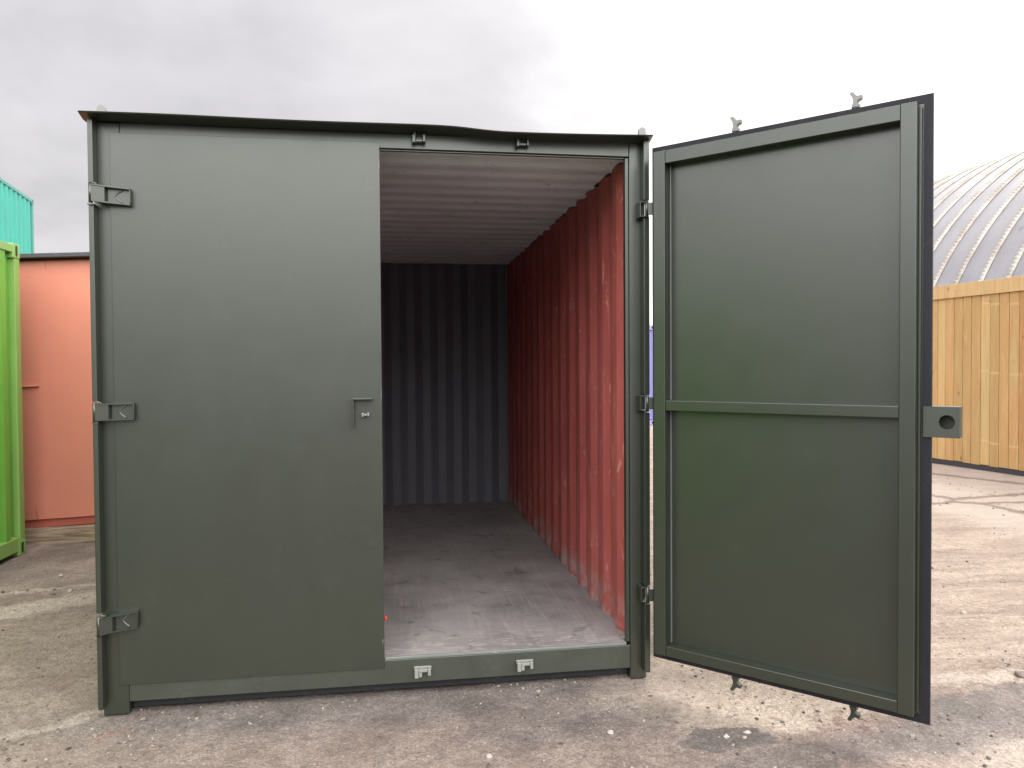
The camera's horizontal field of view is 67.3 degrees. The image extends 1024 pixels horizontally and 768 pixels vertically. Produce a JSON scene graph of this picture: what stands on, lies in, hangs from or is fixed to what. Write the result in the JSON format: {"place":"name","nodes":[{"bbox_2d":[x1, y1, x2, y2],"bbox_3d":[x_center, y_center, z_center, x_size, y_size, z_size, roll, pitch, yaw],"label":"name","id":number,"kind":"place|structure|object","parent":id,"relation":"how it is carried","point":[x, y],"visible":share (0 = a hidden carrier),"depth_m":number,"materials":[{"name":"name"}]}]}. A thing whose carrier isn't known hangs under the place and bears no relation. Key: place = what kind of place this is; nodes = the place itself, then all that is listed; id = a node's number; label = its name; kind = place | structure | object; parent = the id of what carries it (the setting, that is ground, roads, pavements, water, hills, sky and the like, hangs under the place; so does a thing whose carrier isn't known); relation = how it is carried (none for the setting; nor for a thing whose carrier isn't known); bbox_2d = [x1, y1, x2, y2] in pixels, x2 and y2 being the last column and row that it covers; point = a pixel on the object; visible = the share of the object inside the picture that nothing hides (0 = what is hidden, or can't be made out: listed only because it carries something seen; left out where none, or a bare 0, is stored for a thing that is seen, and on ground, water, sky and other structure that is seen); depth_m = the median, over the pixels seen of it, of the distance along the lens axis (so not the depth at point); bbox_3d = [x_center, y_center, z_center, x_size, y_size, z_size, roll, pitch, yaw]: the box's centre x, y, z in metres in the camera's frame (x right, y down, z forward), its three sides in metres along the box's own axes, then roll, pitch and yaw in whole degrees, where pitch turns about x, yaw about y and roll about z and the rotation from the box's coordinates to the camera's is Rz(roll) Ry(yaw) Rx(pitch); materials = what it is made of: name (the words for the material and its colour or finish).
{"place":"outdoors","nodes":[
{"label":"outdoors","id":0,"kind":"place"},
{"bbox_2d":[0,425,1023,767],"bbox_3d":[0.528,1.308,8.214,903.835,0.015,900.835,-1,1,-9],"label":"ground","id":1,"kind":"structure","parent":0,"point":[302,731],"depth_m":3.35,"materials":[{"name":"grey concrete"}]},
{"bbox_2d":[0,241,25,559],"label":"shipping container","id":2,"kind":"object","parent":1,"relation":"on","point":[12,528],"visible":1,"depth_m":6.13,"materials":[{"name":"metal"}]},
{"bbox_2d":[25,523,94,544],"bbox_3d":[-4.152,1.316,6.683,3.050,0.138,0.235,-3,2,-9],"label":"timber sleeper","id":3,"kind":"object","parent":1,"relation":"on","point":[80,533],"visible":0.15,"depth_m":6.61,"materials":[{"name":"brown wood"}]},
{"bbox_2d":[19,252,97,527],"bbox_3d":[-4.727,0.013,9.529,2.470,2.350,6.120,-3,2,-9],"label":"storage container","id":4,"kind":"object","parent":3,"relation":"on","point":[55,320],"visible":0.09,"depth_m":6.64,"materials":[{"name":"metal"}]},
{"bbox_2d":[19,260,97,520],"bbox_3d":[-3.725,0.041,6.655,1.213,2.224,0.058,-3,2,-9],"label":"door","id":5,"kind":"structure","parent":4,"relation":"in","point":[55,310],"depth_m":6.64,"materials":[{"name":"orange paint"}]},
{"bbox_2d":[77,92,961,724],"bbox_3d":[-0.359,0.078,5.030,3.372,2.605,4.992,-1,1,-9],"label":"storage container","id":6,"kind":"object","parent":1,"relation":"on","point":[369,412],"visible":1,"depth_m":3.39,"materials":[{"name":"metal"}]},
{"bbox_2d":[87,132,386,684],"bbox_3d":[-1.172,0.111,3.361,1.225,2.368,0.096,-1,1,-10],"label":"door","id":7,"kind":"structure","parent":6,"relation":"in","point":[246,409],"depth_m":3.37,"materials":[{"name":"green paint"}]},
{"bbox_2d":[636,92,961,724],"bbox_3d":[1.109,0.100,3.223,1.340,2.517,0.115,1,2,37],"label":"door","id":8,"kind":"structure","parent":6,"relation":"in","point":[795,419],"depth_m":3.16,"materials":[{"name":"green paint"}]},
{"bbox_2d":[645,325,652,424],"bbox_3d":[1.932,-0.277,22.082,2.448,2.500,6.070,-1,1,-9],"label":"shipping container","id":9,"kind":"object","parent":1,"relation":"on","point":[651,371],"visible":0.04,"depth_m":19.29,"materials":[{"name":"metal"}]},
{"bbox_2d":[932,276,1023,475],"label":"board fence","id":10,"kind":"object","parent":1,"relation":"on","point":[978,351],"visible":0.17,"depth_m":10.73,"materials":[{"name":"brown wood"}]},
{"bbox_2d":[1014,670,1023,678],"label":"stone","id":11,"kind":"object","parent":1,"relation":"on","point":[1019,674],"visible":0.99,"depth_m":3.67,"materials":[{"name":"beige stone"}]},
{"bbox_3d":[-10.365,0.010,13.101,2.448,2.500,6.070,-1,1,-17],"label":"shipping container","id":12,"kind":"object","parent":1,"relation":"on","visible":0},
{"bbox_2d":[0,178,33,253],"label":"shipping container","id":13,"kind":"object","parent":12,"relation":"on","point":[16,218],"visible":0.48,"depth_m":15.21,"materials":[{"name":"teal metal"}]},
{"bbox_2d":[0,0,1023,324],"label":"sky","id":14,"kind":"structure","parent":0,"point":[678,71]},
{"bbox_2d":[933,147,1023,286],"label":"arched building","id":15,"kind":"structure","parent":0,"point":[978,232],"depth_m":13.87,"materials":[{"name":"metal"}]}
]}

